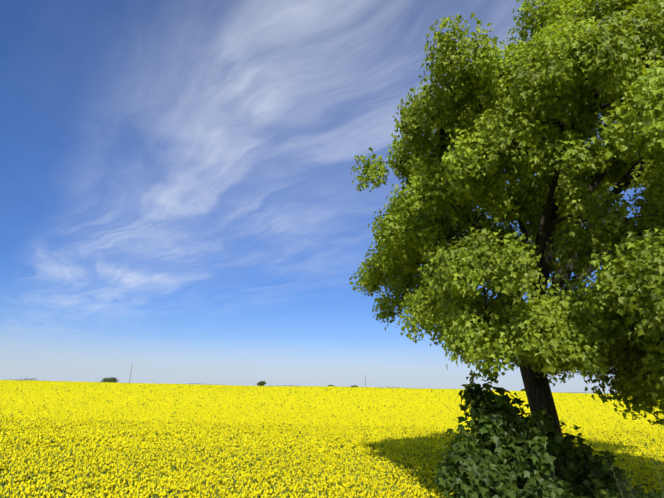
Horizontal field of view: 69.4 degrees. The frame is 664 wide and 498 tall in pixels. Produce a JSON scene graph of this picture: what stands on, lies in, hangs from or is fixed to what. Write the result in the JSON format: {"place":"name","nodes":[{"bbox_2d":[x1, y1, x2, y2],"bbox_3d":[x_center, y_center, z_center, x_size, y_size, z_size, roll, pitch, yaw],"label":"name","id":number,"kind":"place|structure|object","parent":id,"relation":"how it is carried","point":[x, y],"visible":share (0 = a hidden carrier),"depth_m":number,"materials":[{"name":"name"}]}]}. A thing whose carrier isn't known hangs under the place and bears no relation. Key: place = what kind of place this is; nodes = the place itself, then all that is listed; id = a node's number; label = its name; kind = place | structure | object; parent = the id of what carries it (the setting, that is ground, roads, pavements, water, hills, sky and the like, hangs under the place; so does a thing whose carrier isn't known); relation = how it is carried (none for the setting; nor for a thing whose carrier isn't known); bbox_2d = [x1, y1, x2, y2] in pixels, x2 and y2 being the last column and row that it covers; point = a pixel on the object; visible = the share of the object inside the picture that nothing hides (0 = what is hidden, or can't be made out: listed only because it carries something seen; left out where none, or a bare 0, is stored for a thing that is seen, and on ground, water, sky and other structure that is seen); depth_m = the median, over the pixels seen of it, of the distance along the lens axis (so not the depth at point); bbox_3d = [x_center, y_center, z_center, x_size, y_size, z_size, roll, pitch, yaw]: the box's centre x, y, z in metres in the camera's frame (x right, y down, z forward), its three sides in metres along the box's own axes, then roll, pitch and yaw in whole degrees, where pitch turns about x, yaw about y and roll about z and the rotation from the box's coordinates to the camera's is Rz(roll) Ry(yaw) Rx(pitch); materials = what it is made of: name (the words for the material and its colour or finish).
{"place":"outdoors","nodes":[
{"label":"outdoors","id":0,"kind":"place"},
{"bbox_2d":[15,379,609,393],"bbox_3d":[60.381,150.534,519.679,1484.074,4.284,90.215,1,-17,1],"label":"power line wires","id":1,"kind":"object","parent":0,"point":[398,387],"visible":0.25,"depth_m":517.63,"materials":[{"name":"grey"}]},
{"bbox_2d":[0,0,654,393],"label":"sky","id":2,"kind":"structure","parent":0,"point":[180,202],"materials":[{"name":"blue"}]},
{"bbox_2d":[0,380,663,497],"bbox_3d":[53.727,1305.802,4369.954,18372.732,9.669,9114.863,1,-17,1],"label":"rapeseed field","id":3,"kind":"structure","parent":0,"point":[295,409],"depth_m":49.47,"materials":[{"name":"yellow plant"}]},
{"bbox_2d":[257,381,265,385],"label":"distant tree","id":4,"kind":"object","parent":3,"relation":"on","point":[260,383],"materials":[{"name":"green plant"}]},
{"bbox_2d":[349,0,663,481],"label":"tree","id":5,"kind":"object","parent":3,"relation":"on","point":[617,308],"depth_m":6.17,"materials":[{"name":"green plant"}]},
{"bbox_2d":[435,370,663,497],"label":"bush","id":6,"kind":"object","parent":3,"relation":"on","point":[495,468],"depth_m":6.43,"materials":[{"name":"green plant"}]},
{"bbox_3d":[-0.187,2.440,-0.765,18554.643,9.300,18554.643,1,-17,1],"label":"ground","id":7,"kind":"structure","parent":0,"visible":0},
{"bbox_2d":[101,377,118,382],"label":"distant tree","id":8,"kind":"object","parent":7,"relation":"on","point":[110,379],"visible":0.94,"depth_m":351.73,"materials":[{"name":"green plant"}]},
{"bbox_2d":[539,425,663,497],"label":"verge grass","id":9,"kind":"structure","parent":7,"relation":"on","point":[622,478],"depth_m":2.47,"materials":[{"name":"green plant"}]}
]}

